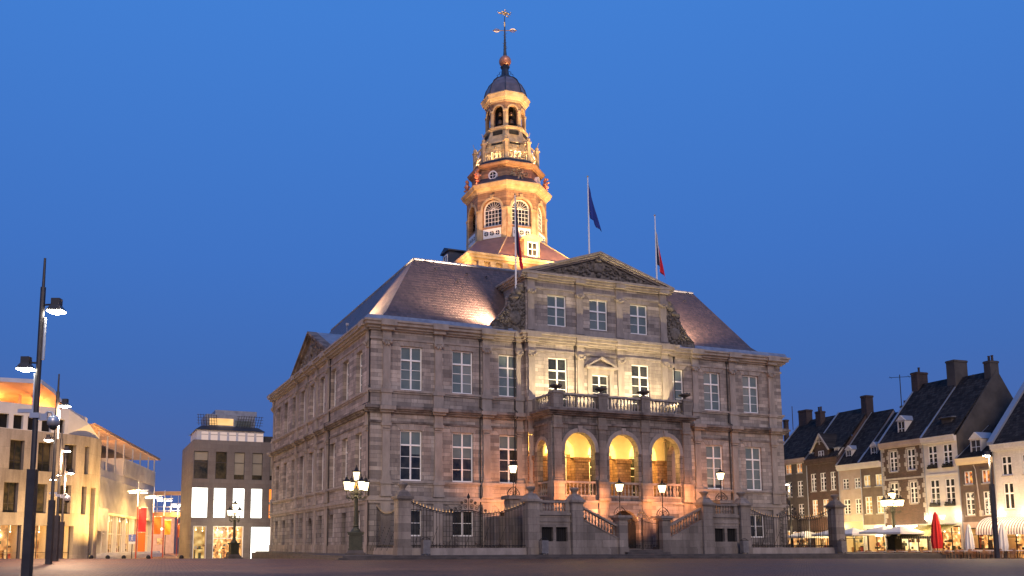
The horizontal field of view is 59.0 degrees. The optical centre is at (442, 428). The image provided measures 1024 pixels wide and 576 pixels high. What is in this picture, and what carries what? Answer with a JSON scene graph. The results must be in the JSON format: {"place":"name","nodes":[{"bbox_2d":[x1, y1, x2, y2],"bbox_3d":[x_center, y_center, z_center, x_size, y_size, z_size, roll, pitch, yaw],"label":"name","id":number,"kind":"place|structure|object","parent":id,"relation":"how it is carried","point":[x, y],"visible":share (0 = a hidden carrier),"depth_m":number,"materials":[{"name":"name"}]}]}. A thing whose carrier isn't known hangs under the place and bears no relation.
{"place":"outdoors","nodes":[
{"label":"outdoors","id":0,"kind":"place"},
{"bbox_2d":[154,491,180,516],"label":"footbridge","id":1,"kind":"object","parent":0,"point":[171,493],"visible":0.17,"depth_m":165.46,"materials":[{"name":"white paint"}]},
{"bbox_2d":[391,483,413,554],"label":"gate pier","id":2,"kind":"structure","parent":0,"point":[402,497],"depth_m":70.90,"materials":[{"name":"grey stone"}]},
{"bbox_2d":[0,546,1023,575],"bbox_3d":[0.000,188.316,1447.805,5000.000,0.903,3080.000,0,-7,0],"label":"ground","id":3,"kind":"structure","parent":0,"point":[169,564],"depth_m":44.39,"materials":[{"name":"grey stone"}]},
{"bbox_2d":[15,258,65,575],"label":"light mast","id":4,"kind":"object","parent":3,"relation":"on","point":[54,307],"visible":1,"depth_m":30.99,"materials":[{"name":"grey metal"}]},
{"bbox_2d":[0,401,101,558],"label":"concrete building","id":5,"kind":"structure","parent":3,"relation":"on","point":[83,455],"depth_m":104.53,"materials":[{"name":"beige concrete"}]},
{"bbox_2d":[2,482,15,511],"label":"window glass","id":6,"kind":"structure","parent":5,"relation":"in","point":[9,488],"depth_m":101.01,"materials":[{"name":"black glass"}]},
{"bbox_2d":[9,440,21,469],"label":"window glass","id":7,"kind":"structure","parent":5,"relation":"in","point":[15,446],"depth_m":101.95,"materials":[{"name":"black glass"}]},
{"bbox_2d":[36,484,44,512],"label":"window glass","id":8,"kind":"structure","parent":5,"relation":"in","point":[41,487],"depth_m":103.71,"materials":[{"name":"black glass"}]},
{"bbox_2d":[0,377,87,421],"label":"swept roof","id":9,"kind":"structure","parent":5,"relation":"on","point":[17,390],"depth_m":109.08,"materials":[{"name":"concrete"}]},
{"bbox_2d":[37,443,50,471],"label":"window glass","id":10,"kind":"structure","parent":5,"relation":"in","point":[43,448],"depth_m":104.39,"materials":[{"name":"black glass"}]},
{"bbox_2d":[59,485,67,513],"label":"window glass","id":11,"kind":"structure","parent":5,"relation":"in","point":[66,487],"depth_m":105.75,"materials":[{"name":"black glass"}]},
{"bbox_2d":[63,445,72,472],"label":"window glass","id":12,"kind":"structure","parent":5,"relation":"in","point":[69,456],"depth_m":106.79,"materials":[{"name":"black glass"}]},
{"bbox_2d":[43,374,69,564],"bbox_3d":[-22.445,2.264,52.139,1.330,11.050,0.450,0,-7,0],"label":"light mast","id":13,"kind":"object","parent":3,"relation":"on","point":[51,521],"visible":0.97,"depth_m":51.88,"materials":[{"name":"grey metal"}]},
{"bbox_2d":[49,426,70,560],"bbox_3d":[-26.300,4.411,61.945,1.460,9.300,0.450,0,-7,0],"label":"light mast","id":14,"kind":"object","parent":3,"relation":"on","point":[67,497],"visible":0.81,"depth_m":61.77,"materials":[{"name":"grey metal"}]},
{"bbox_2d":[57,452,73,558],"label":"light mast","id":15,"kind":"object","parent":3,"relation":"on","point":[62,526],"visible":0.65,"depth_m":73.63,"materials":[{"name":"grey metal"}]},
{"bbox_2d":[67,423,161,558],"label":"shopping building","id":16,"kind":"structure","parent":3,"relation":"on","point":[121,475],"depth_m":134.28,"materials":[{"name":"beige paint"}]},
{"bbox_2d":[129,482,147,558],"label":"banner pole","id":17,"kind":"object","parent":3,"relation":"on","point":[141,520],"visible":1,"depth_m":119.32,"materials":[{"name":"brown"}]},
{"bbox_2d":[145,486,163,558],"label":"banner pole","id":18,"kind":"object","parent":3,"relation":"on","point":[156,521],"visible":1,"depth_m":134.26,"materials":[{"name":"brown"}]},
{"bbox_2d":[156,497,172,556],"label":"banner pole","id":19,"kind":"object","parent":3,"relation":"on","point":[167,531],"visible":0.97,"depth_m":149.13,"materials":[{"name":"grey metal"}]},
{"bbox_2d":[153,512,179,552],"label":"distant building","id":20,"kind":"structure","parent":3,"relation":"on","point":[170,543],"depth_m":214.61,"materials":[{"name":"grey"}]},
{"bbox_2d":[178,410,272,558],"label":"shop building","id":21,"kind":"structure","parent":3,"relation":"on","point":[226,461],"depth_m":130.68,"materials":[{"name":"grey stone"}]},
{"bbox_2d":[191,488,207,516],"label":"window","id":22,"kind":"structure","parent":21,"relation":"in","point":[199,505],"depth_m":128.40,"materials":[{"name":"white glass"}]},
{"bbox_2d":[194,451,207,478],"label":"window","id":23,"kind":"structure","parent":21,"relation":"in","point":[200,457],"depth_m":129.06,"materials":[{"name":"grey glass"}]},
{"bbox_2d":[213,488,225,517],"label":"window","id":24,"kind":"structure","parent":21,"relation":"in","point":[219,507],"depth_m":129.41,"materials":[{"name":"white glass"}]},
{"bbox_2d":[215,452,226,478],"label":"window","id":25,"kind":"structure","parent":21,"relation":"in","point":[221,457],"depth_m":130.11,"materials":[{"name":"black glass"}]},
{"bbox_2d":[210,418,232,425],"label":"penthouse window","id":26,"kind":"structure","parent":21,"relation":"in","point":[220,421],"depth_m":132.72,"materials":[{"name":"yellow"}]},
{"bbox_2d":[212,526,242,558],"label":"shop window","id":27,"kind":"structure","parent":21,"relation":"in","point":[213,526],"depth_m":129.25,"materials":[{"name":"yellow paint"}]},
{"bbox_2d":[201,431,262,441],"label":"attic window","id":28,"kind":"structure","parent":21,"relation":"in","point":[204,435],"depth_m":132.00,"materials":[{"name":"grey glass"}]},
{"bbox_2d":[232,489,244,517],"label":"window","id":29,"kind":"structure","parent":21,"relation":"in","point":[238,494],"depth_m":130.49,"materials":[{"name":"white glass"}]},
{"bbox_2d":[234,452,244,479],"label":"window","id":30,"kind":"structure","parent":21,"relation":"in","point":[239,458],"depth_m":131.03,"materials":[{"name":"grey glass"}]},
{"bbox_2d":[251,489,261,517],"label":"window","id":31,"kind":"structure","parent":21,"relation":"in","point":[256,494],"depth_m":131.32,"materials":[{"name":"white glass"}]},
{"bbox_2d":[252,453,262,479],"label":"window","id":32,"kind":"structure","parent":21,"relation":"in","point":[257,458],"depth_m":132.00,"materials":[{"name":"grey glass"}]},
{"bbox_2d":[250,526,269,558],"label":"shop window","id":33,"kind":"structure","parent":21,"relation":"in","point":[259,535],"depth_m":130.94,"materials":[{"name":"white glass"}]},
{"bbox_2d":[224,501,242,558],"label":"candelabra lamp","id":34,"kind":"object","parent":3,"relation":"on","point":[233,551],"visible":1,"depth_m":112.80,"materials":[{"name":"black metal"}]},
{"bbox_2d":[785,481,796,546],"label":"light mast","id":35,"kind":"object","parent":3,"relation":"on","point":[791,539],"visible":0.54,"depth_m":111.41,"materials":[{"name":"grey metal"}]},
{"bbox_2d":[782,406,834,546],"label":"row house","id":36,"kind":"structure","parent":3,"relation":"on","point":[799,442],"depth_m":119.55,"materials":[{"name":"brown brick"}]},
{"bbox_2d":[789,531,827,543],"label":"parasol","id":37,"kind":"object","parent":3,"relation":"on","point":[807,533],"visible":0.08,"depth_m":109.00,"materials":[{"name":"white fabric"}]},
{"bbox_2d":[803,395,873,546],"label":"row house","id":38,"kind":"structure","parent":3,"relation":"on","point":[827,450],"depth_m":114.16,"materials":[{"name":"red brick"}]},
{"bbox_2d":[820,473,826,490],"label":"window","id":39,"kind":"structure","parent":38,"relation":"in","point":[823,475],"depth_m":113.73,"materials":[{"name":"white paint"}]},
{"bbox_2d":[845,528,876,551],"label":"parasol","id":40,"kind":"object","parent":3,"relation":"on","point":[853,531],"visible":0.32,"depth_m":101.07,"materials":[{"name":"white fabric"}]},
{"bbox_2d":[835,409,894,551],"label":"row house","id":41,"kind":"structure","parent":3,"relation":"on","point":[849,481],"depth_m":109.80,"materials":[{"name":"white paint"}]},
{"bbox_2d":[859,525,890,550],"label":"parasol","id":42,"kind":"object","parent":3,"relation":"on","point":[876,530],"visible":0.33,"depth_m":98.36,"materials":[{"name":"white fabric"}]},
{"bbox_2d":[857,400,905,551],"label":"row house","id":43,"kind":"structure","parent":3,"relation":"on","point":[869,463],"depth_m":106.32,"materials":[{"name":"white paint"}]},
{"bbox_2d":[865,497,872,513],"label":"window","id":44,"kind":"structure","parent":43,"relation":"in","point":[868,499],"depth_m":106.40,"materials":[{"name":"yellow glass"}]},
{"bbox_2d":[877,526,924,549],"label":"parasol","id":45,"kind":"object","parent":3,"relation":"on","point":[900,530],"visible":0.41,"depth_m":95.20,"materials":[{"name":"white fabric"}]},
{"bbox_2d":[877,359,967,550],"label":"row house","id":46,"kind":"structure","parent":3,"relation":"on","point":[900,446],"depth_m":102.07,"materials":[{"name":"red brick"}]},
{"bbox_2d":[890,451,897,471],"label":"window","id":47,"kind":"structure","parent":46,"relation":"in","point":[893,456],"depth_m":103.13,"materials":[{"name":"white paint"}]},
{"bbox_2d":[907,449,915,469],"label":"window","id":48,"kind":"structure","parent":46,"relation":"in","point":[910,452],"depth_m":100.69,"materials":[{"name":"white paint"}]},
{"bbox_2d":[910,482,917,502],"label":"window","id":49,"kind":"structure","parent":46,"relation":"in","point":[913,485],"depth_m":100.22,"materials":[{"name":"white paint"}]},
{"bbox_2d":[931,512,942,552],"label":"closed parasol","id":50,"kind":"object","parent":3,"relation":"on","point":[936,538],"visible":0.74,"depth_m":90.76,"materials":[{"name":"red fabric"}]},
{"bbox_2d":[897,355,1012,552],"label":"row house","id":51,"kind":"structure","parent":3,"relation":"on","point":[972,404],"depth_m":96.99,"materials":[{"name":"white paint"}]},
{"bbox_2d":[928,446,937,465],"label":"window","id":52,"kind":"structure","parent":51,"relation":"in","point":[932,450],"depth_m":97.97,"materials":[{"name":"white paint"}]},
{"bbox_2d":[930,480,940,504],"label":"window","id":53,"kind":"structure","parent":51,"relation":"in","point":[935,491],"depth_m":97.45,"materials":[{"name":"white paint"}]},
{"bbox_2d":[943,444,952,464],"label":"window","id":54,"kind":"structure","parent":51,"relation":"in","point":[947,448],"depth_m":96.12,"materials":[{"name":"white paint"}]},
{"bbox_2d":[945,478,955,503],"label":"window","id":55,"kind":"structure","parent":51,"relation":"in","point":[950,486],"depth_m":95.61,"materials":[{"name":"white paint"}]},
{"bbox_2d":[965,524,974,558],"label":"closed parasol","id":56,"kind":"object","parent":3,"relation":"on","point":[969,542],"visible":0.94,"depth_m":87.92,"materials":[{"name":"white fabric"}]},
{"bbox_2d":[954,425,1000,557],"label":"row house","id":57,"kind":"structure","parent":3,"relation":"on","point":[971,462],"depth_m":92.94,"materials":[{"name":"brown brick"},{"name":"tile"},{"name":"white paint"}]},
{"bbox_2d":[964,471,972,483],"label":"window","id":58,"kind":"structure","parent":57,"relation":"in","point":[968,475],"depth_m":93.53,"materials":[{"name":"orange glass"}]},
{"bbox_2d":[966,492,974,514],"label":"window","id":59,"kind":"structure","parent":57,"relation":"in","point":[969,496],"depth_m":93.21,"materials":[{"name":"white paint"}]},
{"bbox_2d":[982,470,989,482],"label":"window","id":60,"kind":"structure","parent":57,"relation":"in","point":[985,473],"depth_m":91.54,"materials":[{"name":"orange glass"}]},
{"bbox_2d":[984,491,990,514],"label":"window","id":61,"kind":"structure","parent":57,"relation":"in","point":[986,494],"depth_m":91.36,"materials":[{"name":"white paint"}]},
{"bbox_2d":[983,451,1001,558],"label":"light mast","id":62,"kind":"object","parent":3,"relation":"on","point":[994,518],"visible":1,"depth_m":77.64,"materials":[{"name":"grey metal"}]},
{"bbox_2d":[975,382,1023,558],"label":"row house","id":63,"kind":"structure","parent":3,"relation":"on","point":[1005,442],"depth_m":89.33,"materials":[{"name":"white paint"}]},
{"bbox_2d":[1002,456,1011,475],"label":"window","id":64,"kind":"structure","parent":63,"relation":"in","point":[1006,461],"depth_m":89.42,"materials":[{"name":"white paint"}]},
{"bbox_2d":[1004,483,1014,508],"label":"window","id":65,"kind":"structure","parent":63,"relation":"in","point":[1008,487],"depth_m":89.01,"materials":[{"name":"white paint"}]},
{"bbox_2d":[999,522,1008,558],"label":"closed parasol","id":66,"kind":"object","parent":3,"relation":"on","point":[1003,542],"visible":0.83,"depth_m":85.21,"materials":[{"name":"white fabric"}]},
{"bbox_2d":[0,0,1023,531],"label":"sky","id":67,"kind":"structure","parent":0,"point":[203,188],"materials":[{"name":"blue"}]},
{"bbox_2d":[251,551,992,559],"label":"pavement","id":68,"kind":"structure","parent":0,"point":[338,556],"depth_m":77.94,"materials":[{"name":"grey stone"}]},
{"bbox_2d":[343,465,369,554],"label":"candelabra lamp","id":69,"kind":"object","parent":68,"relation":"on","point":[355,533],"visible":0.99,"depth_m":72.33,"materials":[{"name":"black metal"}]},
{"bbox_2d":[370,506,393,554],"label":"iron fence","id":70,"kind":"object","parent":68,"relation":"on","point":[383,547],"visible":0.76,"depth_m":75.41,"materials":[{"name":"metal"}]},
{"bbox_2d":[421,537,429,554],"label":"litter bin","id":71,"kind":"object","parent":68,"relation":"on","point":[425,547],"visible":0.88,"depth_m":70.56,"materials":[{"name":"grey metal"}]},
{"bbox_2d":[411,493,526,554],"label":"iron fence","id":72,"kind":"object","parent":68,"relation":"on","point":[476,551],"visible":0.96,"depth_m":73.21,"materials":[{"name":"metal"}]},
{"bbox_2d":[267,10,790,553],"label":"town hall","id":73,"kind":"structure","parent":68,"relation":"on","point":[429,382],"depth_m":87.03,"materials":[{"name":"stone"}]},
{"bbox_2d":[400,430,420,480],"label":"window","id":74,"kind":"structure","parent":73,"relation":"in","point":[410,441],"depth_m":79.98,"materials":[{"name":"glass"}]},
{"bbox_2d":[401,347,421,390],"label":"window","id":75,"kind":"structure","parent":73,"relation":"in","point":[410,356],"depth_m":81.00,"materials":[{"name":"grey glass"}]},
{"bbox_2d":[411,510,420,535],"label":"window","id":76,"kind":"structure","parent":73,"relation":"in","point":[417,513],"depth_m":79.46,"materials":[{"name":"black glass"}]},
{"bbox_2d":[452,351,471,393],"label":"window","id":77,"kind":"structure","parent":73,"relation":"in","point":[461,361],"depth_m":82.82,"materials":[{"name":"grey glass"}]},
{"bbox_2d":[452,433,471,481],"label":"window","id":78,"kind":"structure","parent":73,"relation":"in","point":[461,442],"depth_m":81.80,"materials":[{"name":"grey glass"}]},
{"bbox_2d":[453,510,472,535],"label":"window","id":79,"kind":"structure","parent":73,"relation":"in","point":[461,516],"depth_m":81.08,"materials":[{"name":"black glass"}]},
{"bbox_2d":[499,355,515,396],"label":"window","id":80,"kind":"structure","parent":73,"relation":"in","point":[506,363],"depth_m":84.49,"materials":[{"name":"grey glass"}]},
{"bbox_2d":[499,435,516,483],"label":"window","id":81,"kind":"structure","parent":73,"relation":"in","point":[506,443],"depth_m":83.45,"materials":[{"name":"glass"}]},
{"bbox_2d":[514,193,522,287],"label":"flagpole","id":82,"kind":"object","parent":73,"relation":"on","point":[517,243],"visible":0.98,"depth_m":86.02,"materials":[{"name":"white metal"}]},
{"bbox_2d":[547,295,565,326],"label":"window","id":83,"kind":"structure","parent":73,"relation":"in","point":[555,304],"depth_m":86.61,"materials":[{"name":"grey glass"}]},
{"bbox_2d":[548,358,566,406],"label":"window","id":84,"kind":"structure","parent":73,"relation":"in","point":[556,366],"depth_m":85.85,"materials":[{"name":"glass"}]},
{"bbox_2d":[587,176,601,253],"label":"flagpole","id":85,"kind":"object","parent":73,"relation":"on","point":[592,213],"visible":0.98,"depth_m":90.26,"materials":[{"name":"white paint"}]},
{"bbox_2d":[589,300,606,330],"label":"window","id":86,"kind":"structure","parent":73,"relation":"in","point":[598,311],"depth_m":88.32,"materials":[{"name":"grey glass"}]},
{"bbox_2d":[592,375,607,407],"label":"balcony door","id":87,"kind":"structure","parent":73,"relation":"in","point":[597,380],"depth_m":87.41,"materials":[{"name":"white paint"}]},
{"bbox_2d":[612,511,635,547],"bbox_3d":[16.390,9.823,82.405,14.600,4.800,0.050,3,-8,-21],"label":"cellar door","id":88,"kind":"structure","parent":73,"relation":"in","point":[630,538],"depth_m":82.78,"materials":[{"name":"black wood"}]},
{"bbox_2d":[629,457,634,495],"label":"loggia door","id":89,"kind":"structure","parent":73,"relation":"in","point":[632,465],"depth_m":91.16,"materials":[{"name":"yellow paint"}]},
{"bbox_2d":[630,304,646,334],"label":"window","id":90,"kind":"structure","parent":73,"relation":"in","point":[638,321],"depth_m":89.99,"materials":[{"name":"grey glass"}]},
{"bbox_2d":[632,365,648,410],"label":"window","id":91,"kind":"structure","parent":73,"relation":"in","point":[639,373],"depth_m":89.18,"materials":[{"name":"white paint"}]},
{"bbox_2d":[654,214,664,278],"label":"flagpole","id":92,"kind":"object","parent":73,"relation":"on","point":[658,260],"visible":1,"depth_m":94.70,"materials":[{"name":"white metal"}]},
{"bbox_2d":[672,370,682,403],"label":"window","id":93,"kind":"structure","parent":73,"relation":"in","point":[678,373],"depth_m":91.57,"materials":[{"name":"grey glass"}]},
{"bbox_2d":[703,372,719,410],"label":"window","id":94,"kind":"structure","parent":73,"relation":"in","point":[711,380],"depth_m":93.03,"materials":[{"name":"white paint"}]},
{"bbox_2d":[706,445,722,488],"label":"window","id":95,"kind":"structure","parent":73,"relation":"in","point":[713,454],"depth_m":91.97,"materials":[{"name":"grey glass"}]},
{"bbox_2d":[742,376,757,412],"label":"window","id":96,"kind":"structure","parent":73,"relation":"in","point":[750,399],"depth_m":94.84,"materials":[{"name":"white paint"}]},
{"bbox_2d":[745,447,761,489],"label":"window","id":97,"kind":"structure","parent":73,"relation":"in","point":[753,465],"depth_m":93.83,"materials":[{"name":"grey glass"}]},
{"bbox_2d":[750,515,763,537],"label":"window","id":98,"kind":"structure","parent":73,"relation":"in","point":[755,518],"depth_m":93.10,"materials":[{"name":"black glass"}]},
{"bbox_2d":[539,538,548,554],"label":"litter bin","id":99,"kind":"object","parent":68,"relation":"on","point":[543,546],"visible":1,"depth_m":74.39,"materials":[{"name":"grey metal"}]},
{"bbox_2d":[486,486,752,554],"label":"forecourt staircase","id":100,"kind":"structure","parent":68,"relation":"on","point":[718,527],"depth_m":78.12,"materials":[{"name":"grey stone"}]},
{"bbox_2d":[507,461,519,494],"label":"gate lantern","id":101,"kind":"object","parent":100,"relation":"on","point":[513,467],"visible":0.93,"depth_m":78.67,"materials":[{"name":"white glass"}]},
{"bbox_2d":[614,478,626,514],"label":"gate lantern","id":102,"kind":"object","parent":100,"relation":"on","point":[619,485],"visible":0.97,"depth_m":78.93,"materials":[{"name":"white glass"}]},
{"bbox_2d":[628,512,658,548],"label":"iron gate","id":103,"kind":"structure","parent":100,"relation":"attached to","point":[642,520],"depth_m":79.45,"materials":[{"name":"black metal"}]},
{"bbox_2d":[656,481,668,515],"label":"gate lantern","id":104,"kind":"object","parent":100,"relation":"on","point":[662,487],"visible":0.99,"depth_m":80.55,"materials":[{"name":"white glass"}]},
{"bbox_2d":[715,469,727,499],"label":"gate lantern","id":105,"kind":"object","parent":100,"relation":"on","point":[720,475],"visible":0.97,"depth_m":86.78,"materials":[{"name":"white glass"}]},
{"bbox_2d":[740,538,748,553],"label":"litter bin","id":106,"kind":"object","parent":68,"relation":"on","point":[744,546],"visible":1,"depth_m":81.89,"materials":[{"name":"grey metal"}]},
{"bbox_2d":[750,501,834,553],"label":"iron fence","id":107,"kind":"object","parent":68,"relation":"on","point":[791,550],"visible":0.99,"depth_m":85.38,"materials":[{"name":"metal"}]},
{"bbox_2d":[785,512,826,547],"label":"iron fence","id":108,"kind":"object","parent":68,"relation":"on","point":[805,519],"visible":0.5,"depth_m":91.13,"materials":[{"name":"metal"}]},
{"bbox_2d":[837,539,846,552],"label":"litter bin","id":109,"kind":"object","parent":68,"relation":"on","point":[842,546],"visible":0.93,"depth_m":86.00,"materials":[{"name":"grey metal"}]},
{"bbox_2d":[879,488,904,550],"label":"candelabra lamp","id":110,"kind":"object","parent":68,"relation":"on","point":[891,501],"visible":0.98,"depth_m":98.42,"materials":[{"name":"white glass"}]},
{"bbox_2d":[824,494,846,552],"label":"gate pier","id":111,"kind":"structure","parent":0,"point":[836,525],"depth_m":87.29,"materials":[{"name":"grey stone"}]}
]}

